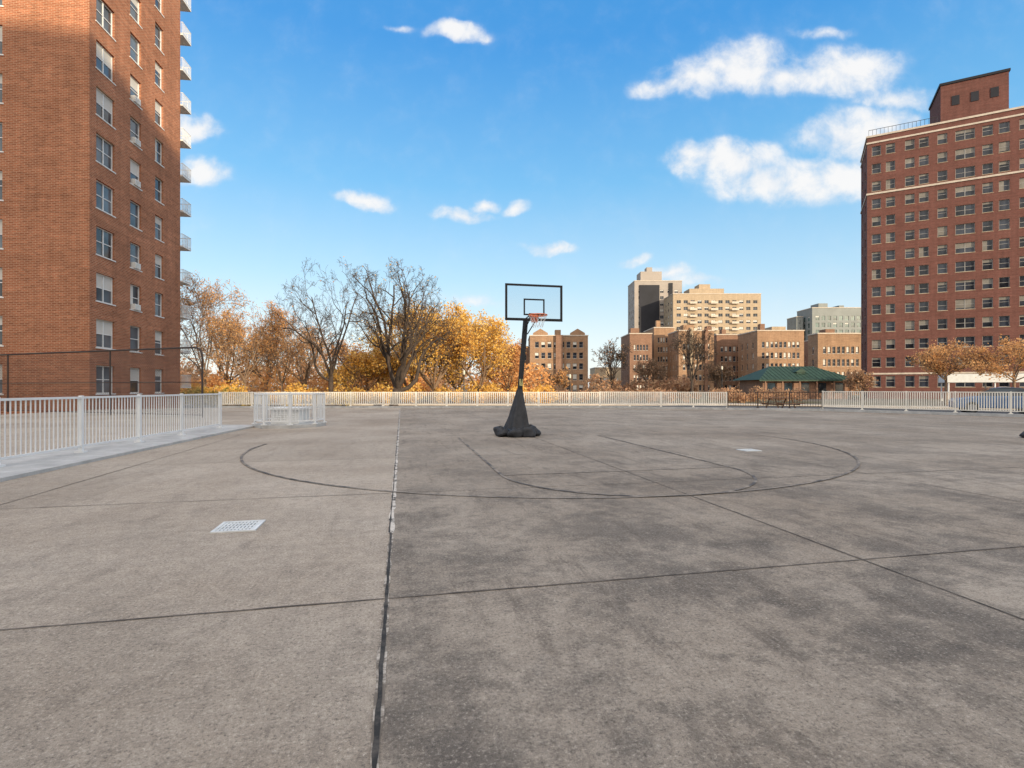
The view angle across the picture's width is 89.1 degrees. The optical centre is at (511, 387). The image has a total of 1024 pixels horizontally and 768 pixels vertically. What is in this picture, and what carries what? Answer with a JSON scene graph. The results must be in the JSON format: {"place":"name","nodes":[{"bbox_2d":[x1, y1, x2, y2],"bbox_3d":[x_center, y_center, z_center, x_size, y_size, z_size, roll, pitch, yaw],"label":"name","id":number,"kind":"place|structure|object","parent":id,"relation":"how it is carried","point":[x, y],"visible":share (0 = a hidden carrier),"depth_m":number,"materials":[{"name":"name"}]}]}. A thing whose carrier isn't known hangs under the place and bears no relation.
{"place":"outdoors","nodes":[
{"label":"outdoors","id":0,"kind":"place"},
{"bbox_2d":[0,408,1023,767],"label":"plaza pavement","id":1,"kind":"structure","parent":0,"point":[836,660],"depth_m":3.15,"materials":[{"name":"concrete"}]},
{"bbox_2d":[0,346,202,417],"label":"chain link fence","id":2,"kind":"object","parent":1,"relation":"on","point":[81,352],"visible":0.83,"depth_m":24.23,"materials":[{"name":"metal"}]},
{"bbox_2d":[0,425,253,481],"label":"kerb","id":3,"kind":"structure","parent":1,"relation":"on","point":[20,467],"depth_m":9.61,"materials":[{"name":"concrete"}]},
{"bbox_2d":[0,394,181,466],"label":"metal railing","id":4,"kind":"object","parent":3,"relation":"on","point":[81,445],"visible":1,"depth_m":9.67,"materials":[{"name":"white metal"}]},
{"bbox_2d":[177,393,223,434],"bbox_3d":[-8.600,0.670,14.450,0.140,1.060,2.460,0,0,-7],"label":"metal railing","id":5,"kind":"object","parent":3,"relation":"on","point":[219,411],"visible":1,"depth_m":14.31,"materials":[{"name":"white metal"}]},
{"bbox_2d":[210,520,265,532],"bbox_3d":[-2.455,1.243,4.676,0.360,0.012,0.360,0,0,-12],"label":"drain grate","id":6,"kind":"object","parent":1,"relation":"on","point":[238,526],"visible":1,"depth_m":4.66,"materials":[{"name":"grey metal"}]},
{"bbox_2d":[252,392,326,428],"bbox_3d":[-7.250,0.700,17.000,2.120,1.100,2.120,0,0,0],"label":"railing enclosure","id":7,"kind":"object","parent":1,"relation":"on","point":[289,417],"visible":1,"depth_m":16.58,"materials":[{"name":"metal"}]},
{"bbox_2d":[370,533,393,767],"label":"pavement joint","id":8,"kind":"object","parent":1,"relation":"on","point":[384,676],"visible":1,"depth_m":2.31,"materials":[{"name":"grey concrete"}]},
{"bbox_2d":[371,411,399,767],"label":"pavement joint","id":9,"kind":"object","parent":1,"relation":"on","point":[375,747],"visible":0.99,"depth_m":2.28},
{"bbox_2d":[387,409,399,532],"bbox_3d":[-3.787,1.247,17.393,0.074,0.001,26.400,0,0,-12],"label":"pavement joint","id":10,"kind":"object","parent":1,"relation":"on","point":[392,526],"visible":0.93,"depth_m":6.24,"materials":[{"name":"grey concrete"}]},
{"bbox_2d":[0,412,1023,629],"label":"pavement joint","id":11,"kind":"object","parent":1,"relation":"on","point":[550,584],"visible":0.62,"depth_m":3.35,"materials":[{"name":"black"}]},
{"bbox_2d":[5,409,1023,508],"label":"pavement joint","id":12,"kind":"object","parent":1,"relation":"on","point":[588,452],"visible":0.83,"depth_m":8.36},
{"bbox_2d":[493,283,562,437],"bbox_3d":[0.264,-0.712,13.623,1.792,3.916,1.446,0,0,36],"label":"basketball hoop","id":13,"kind":"object","parent":1,"relation":"on","point":[517,424],"visible":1,"depth_m":13.47,"materials":[{"name":"black metal"}]},
{"bbox_2d":[240,434,859,495],"bbox_3d":[1.148,1.240,9.653,12.281,0.004,7.500,0,0,-12],"label":"court marking","id":14,"kind":"object","parent":1,"relation":"on","point":[751,484],"visible":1,"depth_m":7.55,"materials":[{"name":"grey paint"}]},
{"bbox_2d":[350,467,816,497],"bbox_3d":[1.010,1.239,6.749,6.077,0.002,1.850,0,0,-12],"label":"court marking","id":15,"kind":"object","parent":1,"relation":"on","point":[593,497],"visible":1,"depth_m":6.10,"materials":[{"name":"paint"}]},
{"bbox_2d":[222,406,1023,416],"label":"kerb","id":16,"kind":"structure","parent":1,"relation":"on","point":[877,411],"depth_m":30.20,"materials":[{"name":"concrete"}]},
{"bbox_2d":[218,392,414,405],"bbox_3d":[-12.185,0.680,32.500,12.370,0.900,0.140,0,0,0],"label":"metal railing","id":17,"kind":"object","parent":16,"relation":"on","point":[245,397],"visible":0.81,"depth_m":32.47,"materials":[{"name":"white metal"}]},
{"bbox_2d":[415,392,599,405],"bbox_3d":[-0.285,0.680,32.500,11.570,0.900,0.140,0,0,0],"label":"metal railing","id":18,"kind":"object","parent":16,"relation":"on","point":[477,398],"visible":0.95,"depth_m":32.47,"materials":[{"name":"white metal"}]},
{"bbox_2d":[599,391,726,407],"bbox_3d":[8.950,0.670,31.230,7.493,0.920,0.140,0,0,20],"label":"metal railing","id":19,"kind":"object","parent":16,"relation":"on","point":[625,398],"visible":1,"depth_m":31.19,"materials":[{"name":"white metal"}]},
{"bbox_2d":[727,391,821,408],"bbox_3d":[14.650,0.660,29.130,4.936,0.940,0.140,0,0,20],"label":"metal railing","id":20,"kind":"object","parent":16,"relation":"on","point":[789,392],"visible":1,"depth_m":28.86,"materials":[{"name":"white metal"}]},
{"bbox_2d":[822,391,1023,413],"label":"metal railing","id":21,"kind":"object","parent":16,"relation":"on","point":[954,400],"visible":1,"depth_m":25.05,"materials":[{"name":"white metal"}]},
{"bbox_2d":[528,329,588,393],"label":"apartment building","id":22,"kind":"structure","parent":0,"point":[553,354],"depth_m":140.00,"materials":[{"name":"brown brick"}]},
{"bbox_2d":[183,388,947,408],"bbox_3d":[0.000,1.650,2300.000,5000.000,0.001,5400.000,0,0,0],"label":"ground","id":23,"kind":"structure","parent":0,"point":[804,401],"depth_m":63.56,"materials":[{"name":"grey concrete"}]},
{"bbox_2d":[0,0,190,414],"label":"apartment tower","id":24,"kind":"structure","parent":23,"relation":"on","point":[92,109],"depth_m":30.57,"materials":[{"name":"orange brick"}]},
{"bbox_2d":[95,319,115,349],"bbox_3d":[-24.974,-3.255,31.852,0.240,1.770,1.910,0,0,-8],"label":"window","id":25,"kind":"structure","parent":24,"relation":"in","point":[103,328],"depth_m":31.86,"materials":[{"name":"white glass"}]},
{"bbox_2d":[95,273,115,305],"bbox_3d":[-24.974,-6.035,31.852,0.240,1.770,1.910,0,0,-8],"label":"window","id":26,"kind":"structure","parent":24,"relation":"in","point":[103,283],"depth_m":31.86,"materials":[{"name":"white glass"}]},
{"bbox_2d":[95,226,115,261],"bbox_3d":[-24.974,-8.815,31.852,0.240,1.770,1.910,0,0,-8],"label":"window","id":27,"kind":"structure","parent":24,"relation":"in","point":[103,238],"depth_m":31.86,"materials":[{"name":"white glass"}]},
{"bbox_2d":[95,180,115,217],"bbox_3d":[-24.974,-11.595,31.852,0.240,1.770,1.910,0,0,-8],"label":"window","id":28,"kind":"structure","parent":24,"relation":"in","point":[103,193],"depth_m":31.86,"materials":[{"name":"blue glass"}]},
{"bbox_2d":[95,134,115,173],"bbox_3d":[-24.974,-14.375,31.852,0.240,1.770,1.910,0,0,-8],"label":"window","id":29,"kind":"structure","parent":24,"relation":"in","point":[103,148],"depth_m":31.86,"materials":[{"name":"glass"}]},
{"bbox_2d":[95,87,115,129],"bbox_3d":[-24.974,-17.155,31.852,0.240,1.770,1.910,0,0,-8],"label":"window","id":30,"kind":"structure","parent":24,"relation":"in","point":[103,103],"depth_m":31.86,"materials":[{"name":"grey glass"}]},
{"bbox_2d":[95,41,115,85],"bbox_3d":[-24.974,-19.935,31.852,0.240,1.770,1.910,0,0,-8],"label":"window","id":31,"kind":"structure","parent":24,"relation":"in","point":[103,58],"depth_m":31.86,"materials":[{"name":"white glass"}]},
{"bbox_2d":[95,0,115,41],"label":"window","id":32,"kind":"structure","parent":24,"relation":"in","point":[103,14],"depth_m":32.02,"materials":[{"name":"grey glass"}]},
{"bbox_2d":[96,365,115,394],"bbox_3d":[-24.974,-0.475,31.852,0.240,1.770,1.910,0,0,-8],"label":"window","id":33,"kind":"structure","parent":24,"relation":"in","point":[104,374],"depth_m":31.81,"materials":[{"name":"grey glass"}]},
{"bbox_2d":[130,368,140,393],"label":"window","id":34,"kind":"structure","parent":24,"relation":"in","point":[133,377],"depth_m":35.12,"materials":[{"name":"grey glass"}]},
{"bbox_2d":[130,326,141,352],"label":"window","id":35,"kind":"structure","parent":24,"relation":"in","point":[134,331],"depth_m":35.15,"materials":[{"name":"grey glass"}]},
{"bbox_2d":[130,284,141,312],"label":"window","id":36,"kind":"structure","parent":24,"relation":"in","point":[134,290],"depth_m":35.13,"materials":[{"name":"white glass"}]},
{"bbox_2d":[130,242,141,271],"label":"window","id":37,"kind":"structure","parent":24,"relation":"in","point":[134,249],"depth_m":35.10,"materials":[{"name":"glass"}]},
{"bbox_2d":[130,200,141,231],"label":"window","id":38,"kind":"structure","parent":24,"relation":"in","point":[134,208],"depth_m":35.15,"materials":[{"name":"glass"}]},
{"bbox_2d":[130,159,141,190],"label":"window","id":39,"kind":"structure","parent":24,"relation":"in","point":[134,167],"depth_m":35.07,"materials":[{"name":"white glass"}]},
{"bbox_2d":[130,117,141,150],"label":"window","id":40,"kind":"structure","parent":24,"relation":"in","point":[134,126],"depth_m":35.05,"materials":[{"name":"grey glass"}]},
{"bbox_2d":[130,75,141,109],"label":"window","id":41,"kind":"structure","parent":24,"relation":"in","point":[134,85],"depth_m":35.03,"materials":[{"name":"white glass"}]},
{"bbox_2d":[130,33,141,69],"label":"window","id":42,"kind":"structure","parent":24,"relation":"in","point":[134,44],"depth_m":35.15,"materials":[{"name":"glass"}]},
{"bbox_2d":[130,0,141,28],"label":"window","id":43,"kind":"structure","parent":24,"relation":"in","point":[134,4],"depth_m":35.15,"materials":[{"name":"white glass"}]},
{"bbox_2d":[155,331,163,355],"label":"window","id":44,"kind":"structure","parent":24,"relation":"in","point":[157,334],"depth_m":37.97,"materials":[{"name":"white glass"}]},
{"bbox_2d":[155,292,163,317],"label":"window","id":45,"kind":"structure","parent":24,"relation":"in","point":[157,296],"depth_m":37.97,"materials":[{"name":"grey glass"}]},
{"bbox_2d":[155,254,163,280],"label":"window","id":46,"kind":"structure","parent":24,"relation":"in","point":[157,258],"depth_m":37.97,"materials":[{"name":"grey glass"}]},
{"bbox_2d":[155,215,163,242],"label":"window","id":47,"kind":"structure","parent":24,"relation":"in","point":[157,220],"depth_m":37.97,"materials":[{"name":"glass"}]},
{"bbox_2d":[155,177,163,205],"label":"window","id":48,"kind":"structure","parent":24,"relation":"in","point":[157,182],"depth_m":37.97,"materials":[{"name":"glass"}]},
{"bbox_2d":[155,139,163,167],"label":"window","id":49,"kind":"structure","parent":24,"relation":"in","point":[157,144],"depth_m":37.97,"materials":[{"name":"grey glass"}]},
{"bbox_2d":[155,100,163,129],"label":"window","id":50,"kind":"structure","parent":24,"relation":"in","point":[157,106],"depth_m":37.97,"materials":[{"name":"white glass"}]},
{"bbox_2d":[155,62,163,92],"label":"window","id":51,"kind":"structure","parent":24,"relation":"in","point":[157,68],"depth_m":37.97,"materials":[{"name":"white glass"}]},
{"bbox_2d":[155,23,163,54],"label":"window","id":52,"kind":"structure","parent":24,"relation":"in","point":[157,30],"depth_m":37.97,"materials":[{"name":"grey glass"}]},
{"bbox_2d":[180,270,255,386],"bbox_3d":[-35.490,-5.950,59.497,10.396,15.400,11.623,0,0,0],"label":"tree","id":53,"kind":"object","parent":23,"relation":"on","point":[202,298],"visible":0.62,"depth_m":59.59,"materials":[{"name":"brown plant"}]},
{"bbox_2d":[186,308,273,382],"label":"tree","id":54,"kind":"object","parent":23,"relation":"on","point":[216,347],"visible":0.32,"depth_m":73.21,"materials":[{"name":"brown plant"}]},
{"bbox_2d":[191,290,290,391],"bbox_3d":[-30.382,-4.516,58.219,8.368,12.532,12.085,0,0,16],"label":"tree","id":55,"kind":"object","parent":23,"relation":"on","point":[231,323],"visible":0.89,"depth_m":57.58,"materials":[{"name":"brown plant"}]},
{"bbox_2d":[225,317,302,390],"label":"tree","id":56,"kind":"object","parent":23,"relation":"on","point":[256,369],"visible":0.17,"depth_m":77.55,"materials":[{"name":"brown plant"}]},
{"bbox_2d":[180,385,356,406],"bbox_3d":[-27.392,0.735,46.626,26.602,2.061,6.938,0,0,0],"label":"hedge","id":57,"kind":"object","parent":23,"relation":"on","point":[224,389],"visible":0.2,"depth_m":45.05,"materials":[{"name":"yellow plant"}]},
{"bbox_2d":[236,308,312,398],"bbox_3d":[-28.057,-4.072,62.707,8.365,11.643,10.416,0,0,-35],"label":"tree","id":58,"kind":"object","parent":23,"relation":"on","point":[290,353],"visible":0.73,"depth_m":62.59,"materials":[{"name":"brown plant"}]},
{"bbox_2d":[251,324,336,396],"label":"tree","id":59,"kind":"object","parent":23,"relation":"on","point":[309,367],"visible":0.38,"depth_m":74.18,"materials":[{"name":"brown plant"}]},
{"bbox_2d":[265,256,378,391],"bbox_3d":[-18.888,-5.907,52.773,9.842,15.313,9.752,0,0,0],"label":"tree","id":60,"kind":"object","parent":23,"relation":"on","point":[330,371],"visible":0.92,"depth_m":52.27,"materials":[{"name":"brown plant"}]},
{"bbox_2d":[180,356,480,393],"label":"wood","id":61,"kind":"object","parent":23,"relation":"on","point":[255,386],"visible":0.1,"depth_m":106.52,"materials":[{"name":"orange plant"}]},
{"bbox_2d":[312,339,387,391],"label":"tree","id":62,"kind":"object","parent":23,"relation":"on","point":[342,356],"visible":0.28,"depth_m":64.98,"materials":[{"name":"orange plant"}]},
{"bbox_2d":[321,346,397,401],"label":"tree","id":63,"kind":"object","parent":23,"relation":"on","point":[362,362],"visible":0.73,"depth_m":60.83,"materials":[{"name":"yellow plant"}]},
{"bbox_2d":[180,362,555,399],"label":"hedge","id":64,"kind":"object","parent":23,"relation":"on","point":[213,382],"visible":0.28,"depth_m":74.67,"materials":[{"name":"orange plant"}]},
{"bbox_2d":[180,380,557,402],"bbox_3d":[-14.801,0.445,56.126,39.372,2.656,9.698,0,0,0],"label":"hedge","id":65,"kind":"object","parent":23,"relation":"on","point":[412,389],"visible":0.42,"depth_m":54.45,"materials":[{"name":"brown plant"}]},
{"bbox_2d":[360,322,435,386],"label":"tree","id":66,"kind":"object","parent":23,"relation":"on","point":[379,360],"visible":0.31,"depth_m":58.84,"materials":[{"name":"orange plant"}]},
{"bbox_2d":[340,257,461,405],"bbox_3d":[-9.603,-4.786,45.782,10.146,13.073,13.532,0,0,0],"label":"tree","id":67,"kind":"object","parent":23,"relation":"on","point":[397,381],"visible":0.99,"depth_m":44.98,"materials":[{"name":"brown plant"}]},
{"bbox_2d":[371,298,489,402],"bbox_3d":[-8.746,-3.959,56.280,13.826,11.418,12.494,0,0,39],"label":"tree","id":68,"kind":"object","parent":23,"relation":"on","point":[432,382],"visible":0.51,"depth_m":54.95,"materials":[{"name":"brown plant"}]},
{"bbox_2d":[414,315,500,397],"bbox_3d":[-7.594,-3.835,63.808,10.066,11.170,11.992,0,0,-40],"label":"tree","id":69,"kind":"object","parent":23,"relation":"on","point":[459,382],"visible":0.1,"depth_m":63.93,"materials":[{"name":"yellow plant"}]},
{"bbox_2d":[425,307,517,391],"bbox_3d":[-4.456,-3.596,57.918,10.257,10.692,11.935,0,0,0],"label":"tree","id":70,"kind":"object","parent":23,"relation":"on","point":[497,349],"visible":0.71,"depth_m":56.49,"materials":[{"name":"yellow plant"}]},
{"bbox_2d":[478,338,527,391],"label":"tree","id":71,"kind":"object","parent":23,"relation":"on","point":[512,372],"visible":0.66,"depth_m":65.48,"materials":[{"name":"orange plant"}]},
{"bbox_2d":[541,366,572,390],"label":"tree","id":72,"kind":"object","parent":23,"relation":"on","point":[561,376],"visible":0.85,"depth_m":108.91,"materials":[{"name":"orange plant"}]},
{"bbox_2d":[591,337,631,390],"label":"tree","id":73,"kind":"object","parent":23,"relation":"on","point":[612,353],"visible":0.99,"depth_m":119.13,"materials":[{"name":"brown plant"}]},
{"bbox_2d":[632,358,668,386],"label":"tree","id":74,"kind":"object","parent":23,"relation":"on","point":[650,368],"visible":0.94,"depth_m":124.06,"materials":[{"name":"brown plant"}]},
{"bbox_2d":[543,386,806,402],"bbox_3d":[18.501,0.724,64.767,32.989,2.094,18.695,0,0,11],"label":"hedge","id":75,"kind":"object","parent":23,"relation":"on","point":[739,396],"visible":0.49,"depth_m":59.23,"materials":[{"name":"brown plant"}]},
{"bbox_2d":[669,324,717,393],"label":"tree","id":76,"kind":"object","parent":23,"relation":"on","point":[698,351],"visible":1,"depth_m":104.67,"materials":[{"name":"brown plant"}]},
{"bbox_2d":[701,362,734,388],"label":"tree","id":77,"kind":"object","parent":23,"relation":"on","point":[716,373],"visible":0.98,"depth_m":109.88,"materials":[{"name":"brown plant"}]},
{"bbox_2d":[582,373,860,394],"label":"hedge","id":78,"kind":"object","parent":23,"relation":"on","point":[684,382],"visible":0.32,"depth_m":118.57,"materials":[{"name":"brown plant"}]},
{"bbox_2d":[807,329,860,394],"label":"apartment building","id":79,"kind":"structure","parent":23,"relation":"on","point":[830,350],"depth_m":120.00,"materials":[{"name":"brown brick"}]},
{"bbox_2d":[840,369,877,398],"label":"tree","id":80,"kind":"object","parent":23,"relation":"on","point":[860,380],"visible":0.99,"depth_m":74.22,"materials":[{"name":"brown plant"}]},
{"bbox_2d":[906,338,1001,404],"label":"tree","id":81,"kind":"object","parent":23,"relation":"on","point":[932,360],"visible":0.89,"depth_m":48.96,"materials":[{"name":"orange plant"}]},
{"bbox_2d":[938,373,1023,400],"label":"canopy","id":82,"kind":"object","parent":23,"relation":"on","point":[962,378],"visible":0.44,"depth_m":61.39,"materials":[{"name":"white paint"}]},
{"bbox_2d":[952,334,1023,387],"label":"tree","id":83,"kind":"object","parent":23,"relation":"on","point":[1015,349],"visible":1,"depth_m":46.05,"materials":[{"name":"orange plant"}]},
{"bbox_2d":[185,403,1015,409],"bbox_3d":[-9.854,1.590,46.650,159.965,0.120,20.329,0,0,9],"label":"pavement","id":84,"kind":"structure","parent":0,"point":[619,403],"depth_m":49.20,"materials":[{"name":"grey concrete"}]},
{"bbox_2d":[180,0,1023,387],"label":"sky","id":85,"kind":"structure","parent":0,"point":[582,147],"materials":[{"name":"blue"}]},
{"bbox_2d":[183,405,1021,413],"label":"road","id":86,"kind":"structure","parent":0,"point":[957,410],"depth_m":46.27,"materials":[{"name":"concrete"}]},
{"bbox_2d":[949,387,1023,413],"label":"parked car","id":87,"kind":"object","parent":86,"relation":"on","point":[1003,389],"visible":0.52,"depth_m":32.97,"materials":[{"name":"blue paint"}]},
{"bbox_2d":[590,367,620,392],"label":"apartment building","id":88,"kind":"structure","parent":0,"point":[595,370],"depth_m":190.00,"materials":[{"name":"beige brick"}]},
{"bbox_2d":[621,328,652,392],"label":"apartment building","id":89,"kind":"structure","parent":0,"point":[641,347],"depth_m":150.00,"materials":[{"name":"brown brick"}]},
{"bbox_2d":[628,267,681,332],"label":"apartment building","id":90,"kind":"structure","parent":0,"point":[649,290],"depth_m":250.00,"materials":[{"name":"concrete"}]},
{"bbox_2d":[644,321,674,387],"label":"apartment building","id":91,"kind":"structure","parent":0,"point":[659,344],"depth_m":158.00,"materials":[{"name":"brown brick"}]},
{"bbox_2d":[667,325,714,393],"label":"apartment building","id":92,"kind":"structure","parent":0,"point":[675,367],"depth_m":146.00,"materials":[{"name":"brown brick"}]},
{"bbox_2d":[664,284,760,334],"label":"apartment building","id":93,"kind":"structure","parent":0,"point":[703,305],"depth_m":235.00,"materials":[{"name":"beige brick"}]},
{"bbox_2d":[714,329,737,391],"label":"apartment building","id":94,"kind":"structure","parent":0,"point":[726,345],"depth_m":156.00,"materials":[{"name":"brown brick"}]},
{"bbox_2d":[737,324,804,391],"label":"apartment building","id":95,"kind":"structure","parent":0,"point":[762,347],"depth_m":140.00,"materials":[{"name":"brown brick"}]},
{"bbox_2d":[732,366,851,398],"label":"park pavilion","id":96,"kind":"structure","parent":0,"point":[811,379],"depth_m":79.00,"materials":[{"name":"green brick"}]},
{"bbox_2d":[787,316,802,329],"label":"apartment building","id":97,"kind":"structure","parent":0,"point":[795,323],"depth_m":230.86,"materials":[{"name":"concrete"}]},
{"bbox_2d":[797,303,860,340],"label":"apartment building","id":98,"kind":"structure","parent":0,"point":[822,316],"depth_m":225.00,"materials":[{"name":"concrete"}]},
{"bbox_2d":[860,68,1023,398],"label":"apartment tower","id":99,"kind":"structure","parent":0,"point":[942,226],"depth_m":77.50,"materials":[{"name":"red brick"}]},
{"bbox_2d":[955,336,974,346],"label":"window","id":100,"kind":"structure","parent":99,"relation":"in","point":[968,340],"depth_m":76.23,"materials":[{"name":"grey glass"}]},
{"bbox_2d":[955,317,974,328],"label":"window","id":101,"kind":"structure","parent":99,"relation":"in","point":[960,323],"depth_m":76.34,"materials":[{"name":"grey glass"}]},
{"bbox_2d":[955,298,974,309],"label":"window","id":102,"kind":"structure","parent":99,"relation":"in","point":[961,304],"depth_m":76.28,"materials":[{"name":"beige glass"}]},
{"bbox_2d":[955,280,974,291],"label":"window","id":103,"kind":"structure","parent":99,"relation":"in","point":[964,285],"depth_m":76.28,"materials":[{"name":"grey glass"}]},
{"bbox_2d":[955,261,974,272],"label":"window","id":104,"kind":"structure","parent":99,"relation":"in","point":[967,266],"depth_m":76.28,"materials":[{"name":"grey glass"}]},
{"bbox_2d":[955,242,974,253],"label":"window","id":105,"kind":"structure","parent":99,"relation":"in","point":[968,247],"depth_m":76.28,"materials":[{"name":"grey glass"}]},
{"bbox_2d":[955,223,974,234],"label":"window","id":106,"kind":"structure","parent":99,"relation":"in","point":[961,229],"depth_m":76.28,"materials":[{"name":"grey glass"}]},
{"bbox_2d":[982,336,993,346],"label":"window","id":107,"kind":"structure","parent":99,"relation":"in","point":[985,339],"depth_m":75.10,"materials":[{"name":"grey glass"}]},
{"bbox_2d":[982,259,993,270],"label":"window","id":108,"kind":"structure","parent":99,"relation":"in","point":[987,264],"depth_m":75.08,"materials":[{"name":"grey glass"}]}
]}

